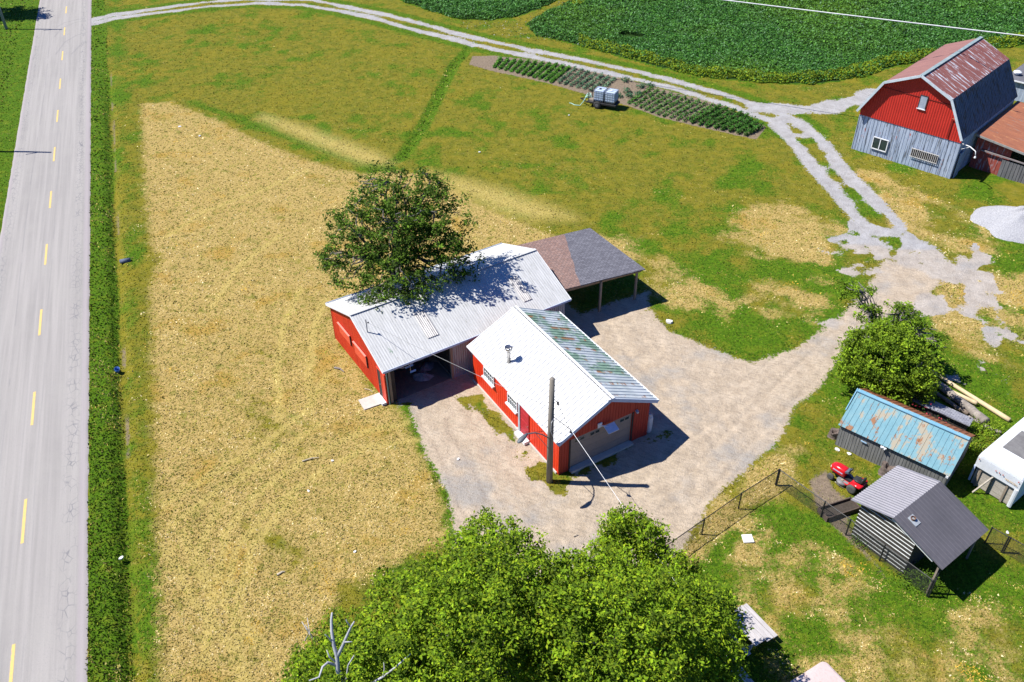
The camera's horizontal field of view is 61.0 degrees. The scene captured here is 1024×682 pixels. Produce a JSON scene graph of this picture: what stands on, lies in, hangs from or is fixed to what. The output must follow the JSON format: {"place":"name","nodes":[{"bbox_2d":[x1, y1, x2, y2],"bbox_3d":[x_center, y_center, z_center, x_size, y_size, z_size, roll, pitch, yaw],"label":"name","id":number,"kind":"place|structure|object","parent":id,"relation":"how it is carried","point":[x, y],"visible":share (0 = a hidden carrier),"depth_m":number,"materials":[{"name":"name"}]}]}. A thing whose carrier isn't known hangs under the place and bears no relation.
{"place":"outdoors","nodes":[
{"label":"outdoors","id":0,"kind":"place"},
{"bbox_2d":[0,0,91,681],"bbox_3d":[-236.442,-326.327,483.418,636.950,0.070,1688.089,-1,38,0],"label":"road","id":1,"kind":"structure","parent":0,"point":[44,321],"depth_m":53.28,"materials":[{"name":"asphalt"}]},
{"bbox_2d":[0,0,1023,681],"bbox_3d":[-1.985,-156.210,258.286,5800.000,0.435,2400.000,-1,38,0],"label":"ground","id":2,"kind":"structure","parent":0,"point":[550,132],"depth_m":59.97,"materials":[{"name":"plant"}]},
{"bbox_2d":[0,8,7,28],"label":"roadside pole","id":3,"kind":"object","parent":2,"relation":"on","point":[3,21],"visible":0.77,"depth_m":103.75,"materials":[{"name":"grey wood"}]},
{"bbox_2d":[119,258,130,263],"bbox_3d":[-27.844,-5.779,62.554,0.700,0.320,0.320,-11,39,-6],"label":"culvert pipe","id":4,"kind":"object","parent":2,"relation":"on","point":[125,260],"visible":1,"depth_m":62.42,"materials":[{"name":"plastic"}]},
{"bbox_2d":[302,612,410,681],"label":"dead tree","id":5,"kind":"object","parent":2,"relation":"on","point":[336,661],"visible":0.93,"depth_m":28.48,"materials":[{"name":"grey wood"}]},
{"bbox_2d":[358,393,382,409],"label":"concrete slab","id":6,"kind":"structure","parent":2,"relation":"on","point":[369,402],"depth_m":50.05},
{"bbox_2d":[270,548,490,681],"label":"broad tree","id":7,"kind":"object","parent":2,"relation":"on","point":[362,647],"visible":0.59,"depth_m":30.50,"materials":[{"name":"green plant"}]},
{"bbox_2d":[312,160,485,313],"bbox_3d":[-6.837,-5.076,52.927,9.747,10.833,7.854,-18,41,-21],"label":"spreading tree","id":8,"kind":"object","parent":2,"relation":"on","point":[409,238],"visible":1,"depth_m":51.50,"materials":[{"name":"green plant"}]},
{"bbox_2d":[325,243,571,405],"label":"open bay barn","id":9,"kind":"structure","parent":2,"relation":"on","point":[451,322],"depth_m":51.61,"materials":[{"name":"white metal"}]},
{"bbox_2d":[376,366,383,398],"bbox_3d":[-7.570,2.424,49.765,0.105,2.145,0.600,-22,42,-25],"label":"door","id":10,"kind":"structure","parent":9,"relation":"in","point":[380,385],"depth_m":49.69,"materials":[{"name":"red paint"}]},
{"bbox_2d":[390,370,396,400],"bbox_3d":[-6.765,2.420,49.432,0.240,2.640,0.060,-22,42,-25],"label":"sliding door","id":11,"kind":"structure","parent":9,"relation":"in","point":[392,372],"depth_m":49.53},
{"bbox_2d":[412,372,433,380],"bbox_3d":[-5.314,2.010,51.847,1.368,0.280,0.939,-1,38,0],"label":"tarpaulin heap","id":12,"kind":"object","parent":9,"relation":"on","point":[421,376],"visible":1,"depth_m":51.73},
{"bbox_2d":[418,361,433,371],"bbox_3d":[-5.192,1.469,52.577,0.859,0.245,1.145,2,38,4],"label":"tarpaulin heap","id":13,"kind":"object","parent":9,"relation":"on","point":[426,366],"visible":1,"depth_m":52.47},
{"bbox_2d":[374,504,607,681],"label":"broad tree","id":14,"kind":"object","parent":2,"relation":"on","point":[507,619],"visible":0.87,"depth_m":29.64,"materials":[{"name":"green plant"}]},
{"bbox_2d":[461,0,577,45],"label":"weeds","id":15,"kind":"object","parent":2,"relation":"on","point":[514,26],"visible":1,"depth_m":102.72,"materials":[{"name":"green plant"}]},
{"bbox_2d":[91,0,981,252],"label":"gravel lane","id":16,"kind":"structure","parent":2,"relation":"on","point":[779,122],"depth_m":82.58,"materials":[{"name":"gravel"}]},
{"bbox_2d":[517,377,572,483],"bbox_3d":[1.425,5.047,42.584,2.801,7.251,1.270,-11,39,-14],"label":"utility pole","id":17,"kind":"object","parent":2,"relation":"on","point":[549,446],"visible":1,"depth_m":42.44,"materials":[{"name":"brown wood"}]},
{"bbox_2d":[369,323,548,406],"bbox_3d":[-3.179,1.064,45.466,12.956,0.971,0.020,27,45,31],"label":"service cable","id":18,"kind":"object","parent":17,"relation":"attached to","point":[460,367],"visible":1,"depth_m":45.13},
{"bbox_2d":[571,430,744,681],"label":"overhead cable","id":19,"kind":"object","parent":17,"relation":"attached to","point":[618,499],"visible":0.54,"depth_m":39.27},
{"bbox_2d":[516,228,644,311],"bbox_3d":[4.482,-4.584,58.300,6.464,2.720,5.982,-16,40,-19],"label":"carport","id":20,"kind":"object","parent":2,"relation":"on","point":[581,258],"visible":0.9,"depth_m":57.30,"materials":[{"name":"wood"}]},
{"bbox_2d":[580,86,619,108],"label":"tank trailer","id":21,"kind":"object","parent":2,"relation":"on","point":[596,104],"visible":0.59,"depth_m":83.41,"materials":[{"name":"black paint"}]},
{"bbox_2d":[593,86,607,102],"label":"water tank","id":22,"kind":"object","parent":21,"relation":"on","point":[599,94],"visible":0.91,"depth_m":83.04,"materials":[{"name":"white plastic"}]},
{"bbox_2d":[604,88,618,104],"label":"water tank","id":23,"kind":"object","parent":21,"relation":"on","point":[611,96],"visible":1,"depth_m":82.70,"materials":[{"name":"white plastic"}]},
{"bbox_2d":[525,537,753,681],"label":"broad tree","id":24,"kind":"object","parent":2,"relation":"on","point":[649,623],"visible":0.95,"depth_m":30.33,"materials":[{"name":"green plant"}]},
{"bbox_2d":[589,501,706,605],"bbox_3d":[5.647,10.112,36.853,5.362,5.951,3.782,22,43,26],"label":"young tree","id":25,"kind":"object","parent":2,"relation":"on","point":[632,535],"visible":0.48,"depth_m":35.99,"materials":[{"name":"green plant"}]},
{"bbox_2d":[395,245,1023,603],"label":"gravel yard","id":26,"kind":"structure","parent":2,"relation":"on","point":[723,418],"depth_m":48.93,"materials":[{"name":"gravel"}]},
{"bbox_2d":[466,305,658,474],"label":"garage","id":27,"kind":"structure","parent":26,"relation":"on","point":[603,398],"depth_m":46.66,"materials":[{"name":"white metal"}]},
{"bbox_2d":[481,366,494,388],"bbox_3d":[-1.363,2.029,49.199,0.180,0.785,1.240,-21,42,-24],"label":"window","id":28,"kind":"structure","parent":27,"relation":"in","point":[487,375],"depth_m":49.26,"materials":[{"name":"white glass"}]},
{"bbox_2d":[505,392,517,414],"bbox_3d":[-0.029,3.387,47.475,0.180,0.785,1.100,-21,42,-24],"label":"window","id":29,"kind":"structure","parent":27,"relation":"in","point":[511,402],"depth_m":47.50,"materials":[{"name":"white glass"}]},
{"bbox_2d":[518,403,528,439],"bbox_3d":[0.616,4.387,47.028,0.100,2.100,1.010,-21,42,-24],"label":"side door","id":30,"kind":"structure","parent":27,"relation":"in","point":[523,417],"depth_m":47.00,"materials":[{"name":"wood"}]},
{"bbox_2d":[570,413,631,466],"bbox_3d":[4.674,5.213,45.861,3.940,1.990,0.070,-21,42,-24],"label":"garage door","id":31,"kind":"structure","parent":27,"relation":"in","point":[597,441],"depth_m":45.86,"materials":[{"name":"beige metal"}]},
{"bbox_2d":[647,412,652,432],"bbox_3d":[7.517,4.457,47.627,0.380,1.320,0.374,-19,41,-22],"label":"propane cylinder","id":32,"kind":"object","parent":26,"relation":"on","point":[650,423],"visible":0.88,"depth_m":47.44,"materials":[{"name":"silver metal"}]},
{"bbox_2d":[403,0,1023,84],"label":"soybean crop","id":33,"kind":"object","parent":2,"relation":"on","point":[962,10],"visible":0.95,"depth_m":100.13,"materials":[{"name":"green plant"}]},
{"bbox_2d":[668,469,779,550],"bbox_3d":[10.132,8.526,42.426,8.637,1.150,0.152,-25,44,-28],"label":"chain link fence","id":34,"kind":"object","parent":2,"relation":"on","point":[710,519],"visible":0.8,"depth_m":42.52,"materials":[{"name":"metal"}]},
{"bbox_2d":[715,634,753,681],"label":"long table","id":35,"kind":"object","parent":2,"relation":"on","point":[748,680],"visible":0.2,"depth_m":35.60,"materials":[{"name":"grey wood"}]},
{"bbox_2d":[741,534,753,542],"bbox_3d":[11.377,9.549,41.952,0.500,0.080,0.480,-2,38,-2],"label":"square paver","id":36,"kind":"object","parent":2,"relation":"on","point":[747,538],"visible":1,"depth_m":41.91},
{"bbox_2d":[728,603,777,655],"bbox_3d":[10.158,12.500,37.591,1.780,0.774,2.053,-21,42,-24],"label":"picnic table","id":37,"kind":"object","parent":2,"relation":"on","point":[761,631],"visible":0.63,"depth_m":37.30,"materials":[{"name":"grey wood"}]},
{"bbox_2d":[790,662,844,681],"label":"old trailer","id":38,"kind":"object","parent":2,"relation":"on","point":[823,672],"visible":1,"depth_m":34.16,"materials":[{"name":"metal"}]},
{"bbox_2d":[827,428,838,439],"bbox_3d":[17.606,5.060,47.456,0.697,0.407,0.573,-23,43,-27],"label":"tree stump","id":39,"kind":"object","parent":2,"relation":"on","point":[833,433],"visible":0.88,"depth_m":47.41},
{"bbox_2d":[818,497,860,521],"bbox_3d":[16.241,8.377,43.200,1.960,0.320,0.760,-13,39,-16],"label":"garden box","id":40,"kind":"object","parent":2,"relation":"on","point":[847,506],"visible":0.94,"depth_m":43.20,"materials":[{"name":"brown wood"}]},
{"bbox_2d":[827,462,867,493],"bbox_3d":[17.207,6.895,44.469,1.074,1.105,1.940,-28,45,-31],"label":"lawn tractor","id":41,"kind":"object","parent":2,"relation":"on","point":[848,480],"visible":1,"depth_m":44.40,"materials":[{"name":"red paint"}]},
{"bbox_2d":[776,469,934,596],"bbox_3d":[16.203,9.017,41.687,0.136,1.150,8.597,-25,44,-28],"label":"chain link fence","id":42,"kind":"object","parent":2,"relation":"on","point":[888,551],"visible":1,"depth_m":41.52,"materials":[{"name":"metal"}]},
{"bbox_2d":[927,569,940,597],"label":"garden gate","id":43,"kind":"structure","parent":42,"relation":"attached to","point":[934,583],"depth_m":38.93,"materials":[{"name":"metal"}]},
{"bbox_2d":[850,535,870,553],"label":"side weeds","id":44,"kind":"object","parent":2,"relation":"on","point":[860,545],"visible":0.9,"depth_m":41.50,"materials":[{"name":"green plant"}]},
{"bbox_2d":[828,317,945,411],"bbox_3d":[20.984,1.478,48.731,6.016,4.869,5.138,-1,38,0],"label":"round tree","id":45,"kind":"object","parent":2,"relation":"on","point":[896,352],"visible":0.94,"depth_m":47.88,"materials":[{"name":"green plant"}]},
{"bbox_2d":[878,460,895,475],"bbox_3d":[19.625,6.673,45.206,1.172,0.565,0.859,-23,43,-27],"label":"tree stump","id":46,"kind":"object","parent":2,"relation":"on","point":[885,468],"visible":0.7,"depth_m":45.17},
{"bbox_2d":[833,278,949,351],"bbox_3d":[21.991,-0.574,51.116,6.555,5.200,3.784,9,39,12],"label":"sparse tree","id":47,"kind":"object","parent":2,"relation":"on","point":[901,308],"visible":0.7,"depth_m":50.61,"materials":[{"name":"green plant"}]},
{"bbox_2d":[835,388,975,485],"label":"blue roof shed","id":48,"kind":"structure","parent":2,"relation":"on","point":[876,428],"depth_m":44.88,"materials":[{"name":"metal"}]},
{"bbox_2d":[851,465,988,592],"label":"metal shed","id":49,"kind":"structure","parent":2,"relation":"on","point":[910,516],"depth_m":39.87,"materials":[{"name":"grey metal"}]},
{"bbox_2d":[889,557,950,595],"bbox_3d":[18.701,10.730,39.856,2.827,0.653,2.197,-1,38,0],"label":"leafy shrub","id":50,"kind":"object","parent":2,"relation":"on","point":[927,573],"visible":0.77,"depth_m":39.77,"materials":[{"name":"green plant"}]},
{"bbox_2d":[851,36,1017,178],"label":"gambrel barn","id":51,"kind":"structure","parent":2,"relation":"on","point":[935,112],"depth_m":71.66,"materials":[{"name":"red metal"}]},
{"bbox_2d":[871,136,888,152],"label":"window","id":52,"kind":"structure","parent":51,"relation":"in","point":[879,144],"depth_m":74.04,"materials":[{"name":"white glass"}]},
{"bbox_2d":[916,95,928,110],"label":"loft window","id":53,"kind":"structure","parent":51,"relation":"in","point":[923,100],"depth_m":70.00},
{"bbox_2d":[952,150,964,177],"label":"side door","id":54,"kind":"structure","parent":51,"relation":"in","point":[961,154],"depth_m":70.93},
{"bbox_2d":[912,395,972,430],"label":"stacked boards","id":55,"kind":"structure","parent":2,"relation":"on","point":[957,419],"depth_m":47.49,"materials":[{"name":"wood"}]},
{"bbox_2d":[928,390,968,415],"bbox_3d":[24.812,3.432,49.464,0.328,0.253,2.626,-21,42,-25],"label":"log","id":56,"kind":"object","parent":2,"relation":"on","point":[953,405],"visible":0.73,"depth_m":49.15,"materials":[{"name":"brown wood"}]},
{"bbox_2d":[953,390,977,404],"bbox_3d":[25.716,3.135,49.802,0.258,0.258,1.862,-30,46,-33],"label":"log","id":57,"kind":"object","parent":2,"relation":"on","point":[972,401],"visible":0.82,"depth_m":49.47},
{"bbox_2d":[933,370,1010,421],"bbox_3d":[26.258,3.089,49.919,0.275,0.275,5.089,-21,42,-25],"label":"log","id":58,"kind":"object","parent":2,"relation":"on","point":[983,404],"visible":0.86,"depth_m":49.41,"materials":[{"name":"wood"}]},
{"bbox_2d":[967,430,995,458],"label":"shade weeds","id":59,"kind":"object","parent":2,"relation":"on","point":[979,448],"visible":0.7,"depth_m":46.37,"materials":[{"name":"green plant"}]},
{"bbox_2d":[969,415,1001,433],"bbox_3d":[26.077,4.634,47.977,0.284,0.235,1.844,-31,47,-33],"label":"log","id":60,"kind":"object","parent":2,"relation":"on","point":[999,431],"visible":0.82,"depth_m":47.69,"materials":[{"name":"beige wood"}]},
{"bbox_2d":[936,381,989,424],"bbox_3d":[25.427,3.397,49.302,0.560,0.558,3.789,-14,39,-16],"label":"log","id":61,"kind":"object","parent":60,"relation":"on","point":[951,394],"visible":0.9,"depth_m":48.85,"materials":[{"name":"beige wood"}]},
{"bbox_2d":[967,414,1014,446],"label":"rank weeds","id":62,"kind":"object","parent":2,"relation":"on","point":[986,430],"visible":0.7,"depth_m":47.50,"materials":[{"name":"green plant"}]},
{"bbox_2d":[968,417,1023,507],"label":"camper trailer","id":63,"kind":"object","parent":2,"relation":"on","point":[997,471],"visible":1,"depth_m":43.36,"materials":[{"name":"white metal"}]},
{"bbox_2d":[968,101,1023,183],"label":"lean to shed","id":64,"kind":"object","parent":2,"relation":"on","point":[1000,138],"visible":0.99,"depth_m":71.45,"materials":[{"name":"metal"}]},
{"bbox_2d":[970,206,1023,243],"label":"gravel heap","id":65,"kind":"object","parent":2,"relation":"on","point":[1006,223],"visible":1,"depth_m":64.75,"materials":[{"name":"gravel"}]},
{"bbox_2d":[984,527,1009,552],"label":"fence gate","id":66,"kind":"structure","parent":2,"relation":"on","point":[1002,541],"depth_m":41.01,"materials":[{"name":"wood"}]},
{"bbox_2d":[1002,537,1023,561],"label":"chain link fence","id":67,"kind":"object","parent":2,"relation":"on","point":[1014,546],"visible":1,"depth_m":40.62,"materials":[{"name":"metal"}]},
{"bbox_2d":[1012,64,1023,101],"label":"flat roof shed","id":68,"kind":"structure","parent":2,"relation":"on","point":[1018,74],"depth_m":83.66,"materials":[{"name":"metal"}]},
{"bbox_2d":[118,55,1023,681],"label":"dry grass","id":69,"kind":"structure","parent":0,"point":[342,443],"depth_m":45.79,"materials":[{"name":"plant"}]},
{"bbox_2d":[471,56,764,139],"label":"garden soil","id":70,"kind":"structure","parent":0,"point":[487,63],"depth_m":87.55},
{"bbox_2d":[492,56,501,67],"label":"vegetable row","id":71,"kind":"object","parent":70,"relation":"on","point":[498,60],"visible":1,"depth_m":93.25,"materials":[{"name":"green plant"}]},
{"bbox_2d":[497,57,508,69],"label":"vegetable row","id":72,"kind":"object","parent":70,"relation":"on","point":[503,63],"visible":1,"depth_m":93.24,"materials":[{"name":"green plant"}]},
{"bbox_2d":[504,58,516,70],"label":"vegetable row","id":73,"kind":"object","parent":70,"relation":"on","point":[512,61],"visible":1,"depth_m":92.78,"materials":[{"name":"green plant"}]},
{"bbox_2d":[509,58,523,71],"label":"vegetable row","id":74,"kind":"object","parent":70,"relation":"on","point":[512,69],"visible":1,"depth_m":92.53,"materials":[{"name":"green plant"}]},
{"bbox_2d":[515,59,530,72],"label":"vegetable row","id":75,"kind":"object","parent":70,"relation":"on","point":[521,67],"visible":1,"depth_m":92.24,"materials":[{"name":"green plant"}]},
{"bbox_2d":[520,60,537,74],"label":"vegetable row","id":76,"kind":"object","parent":70,"relation":"on","point":[528,68],"visible":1,"depth_m":91.86,"materials":[{"name":"green plant"}]},
{"bbox_2d":[526,61,544,76],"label":"vegetable row","id":77,"kind":"object","parent":70,"relation":"on","point":[541,63],"visible":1,"depth_m":91.66,"materials":[{"name":"green plant"}]},
{"bbox_2d":[532,61,551,77],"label":"vegetable row","id":78,"kind":"object","parent":70,"relation":"on","point":[540,70],"visible":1,"depth_m":91.43,"materials":[{"name":"green plant"}]},
{"bbox_2d":[538,62,557,79],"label":"vegetable row","id":79,"kind":"object","parent":70,"relation":"on","point":[547,70],"visible":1,"depth_m":91.14,"materials":[{"name":"green plant"}]},
{"bbox_2d":[544,63,565,80],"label":"vegetable row","id":80,"kind":"object","parent":70,"relation":"on","point":[550,75],"visible":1,"depth_m":90.83,"materials":[{"name":"green plant"}]},
{"bbox_2d":[549,65,570,82],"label":"vegetable row","id":81,"kind":"object","parent":70,"relation":"on","point":[562,72],"visible":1,"depth_m":90.45,"materials":[{"name":"green plant"}]},
{"bbox_2d":[557,66,576,81],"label":"vegetable row","id":82,"kind":"object","parent":70,"relation":"on","point":[564,76],"visible":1,"depth_m":90.22,"materials":[{"name":"green plant"}]},
{"bbox_2d":[563,68,583,84],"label":"vegetable row","id":83,"kind":"object","parent":70,"relation":"on","point":[569,79],"visible":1,"depth_m":89.62,"materials":[{"name":"green plant"}]},
{"bbox_2d":[568,70,589,86],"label":"vegetable row","id":84,"kind":"object","parent":70,"relation":"on","point":[577,79],"visible":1,"depth_m":89.25,"materials":[{"name":"green plant"}]},
{"bbox_2d":[575,71,596,87],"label":"vegetable row","id":85,"kind":"object","parent":70,"relation":"on","point":[586,79],"visible":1,"depth_m":89.03,"materials":[{"name":"green plant"}]},
{"bbox_2d":[582,72,603,88],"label":"vegetable row","id":86,"kind":"object","parent":70,"relation":"on","point":[588,84],"visible":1,"depth_m":88.72,"materials":[{"name":"green plant"}]},
{"bbox_2d":[589,74,610,90],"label":"vegetable row","id":87,"kind":"object","parent":70,"relation":"on","point":[601,81],"visible":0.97,"depth_m":88.55,"materials":[{"name":"green plant"}]},
{"bbox_2d":[596,77,615,88],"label":"vegetable row","id":88,"kind":"object","parent":70,"relation":"on","point":[609,82],"visible":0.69,"depth_m":88.30,"materials":[{"name":"green plant"}]},
{"bbox_2d":[627,86,653,103],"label":"vegetable row","id":89,"kind":"object","parent":70,"relation":"on","point":[638,96],"visible":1,"depth_m":85.48,"materials":[{"name":"green plant"}]},
{"bbox_2d":[631,88,659,105],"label":"vegetable row","id":90,"kind":"object","parent":70,"relation":"on","point":[646,96],"visible":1,"depth_m":85.19,"materials":[{"name":"green plant"}]},
{"bbox_2d":[639,90,665,107],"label":"vegetable row","id":91,"kind":"object","parent":70,"relation":"on","point":[654,97],"visible":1,"depth_m":84.93,"materials":[{"name":"green plant"}]},
{"bbox_2d":[643,92,673,110],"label":"vegetable row","id":92,"kind":"object","parent":70,"relation":"on","point":[660,99],"visible":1,"depth_m":84.52,"materials":[{"name":"green plant"}]},
{"bbox_2d":[649,92,680,112],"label":"vegetable row","id":93,"kind":"object","parent":70,"relation":"on","point":[662,104],"visible":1,"depth_m":84.12,"materials":[{"name":"green plant"}]},
{"bbox_2d":[655,95,686,114],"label":"vegetable row","id":94,"kind":"object","parent":70,"relation":"on","point":[670,104],"visible":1,"depth_m":83.85,"materials":[{"name":"green plant"}]},
{"bbox_2d":[662,98,692,116],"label":"vegetable row","id":95,"kind":"object","parent":70,"relation":"on","point":[680,105],"visible":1,"depth_m":83.22,"materials":[{"name":"green plant"}]},
{"bbox_2d":[669,98,700,117],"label":"vegetable row","id":96,"kind":"object","parent":70,"relation":"on","point":[689,105],"visible":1,"depth_m":83.06,"materials":[{"name":"green plant"}]},
{"bbox_2d":[676,101,706,120],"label":"vegetable row","id":97,"kind":"object","parent":70,"relation":"on","point":[686,112],"visible":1,"depth_m":82.36,"materials":[{"name":"green plant"}]},
{"bbox_2d":[682,103,714,121],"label":"vegetable row","id":98,"kind":"object","parent":70,"relation":"on","point":[697,112],"visible":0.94,"depth_m":82.17,"materials":[{"name":"green plant"}]},
{"bbox_2d":[690,103,722,122],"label":"vegetable row","id":99,"kind":"object","parent":70,"relation":"on","point":[710,110],"visible":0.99,"depth_m":81.78,"materials":[{"name":"green plant"}]},
{"bbox_2d":[698,105,728,124],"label":"vegetable row","id":100,"kind":"object","parent":70,"relation":"on","point":[706,118],"visible":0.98,"depth_m":81.26,"materials":[{"name":"green plant"}]},
{"bbox_2d":[704,107,736,126],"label":"vegetable row","id":101,"kind":"object","parent":70,"relation":"on","point":[723,115],"visible":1,"depth_m":81.11,"materials":[{"name":"green plant"}]},
{"bbox_2d":[713,110,743,128],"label":"vegetable row","id":102,"kind":"object","parent":70,"relation":"on","point":[731,117],"visible":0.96,"depth_m":80.66,"materials":[{"name":"green plant"}]},
{"bbox_2d":[718,112,751,129],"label":"vegetable row","id":103,"kind":"object","parent":70,"relation":"on","point":[732,122],"visible":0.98,"depth_m":80.11,"materials":[{"name":"green plant"}]},
{"bbox_2d":[727,115,755,131],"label":"vegetable row","id":104,"kind":"object","parent":70,"relation":"on","point":[740,124],"visible":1,"depth_m":79.73,"materials":[{"name":"green plant"}]},
{"bbox_2d":[736,118,759,133],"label":"vegetable row","id":105,"kind":"object","parent":70,"relation":"on","point":[747,126],"visible":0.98,"depth_m":79.29,"materials":[{"name":"green plant"}]},
{"bbox_2d":[743,122,764,136],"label":"vegetable row","id":106,"kind":"object","parent":70,"relation":"on","point":[754,128],"visible":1,"depth_m":78.77,"materials":[{"name":"green plant"}]},
{"bbox_2d":[621,76,630,81],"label":"cabbage plant","id":107,"kind":"object","parent":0,"point":[625,78],"visible":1,"depth_m":88.82,"materials":[{"name":"green plant"}]},
{"bbox_2d":[724,0,1023,35],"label":"power cable","id":108,"kind":"object","parent":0,"point":[878,18],"visible":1,"depth_m":73.64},
{"bbox_2d":[898,400,949,422],"bbox_3d":[22.368,4.489,46.997,4.397,1.738,1.766,9,39,13],"label":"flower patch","id":109,"kind":"object","parent":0,"point":[925,412],"visible":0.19,"depth_m":46.83,"materials":[{"name":"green plant"}]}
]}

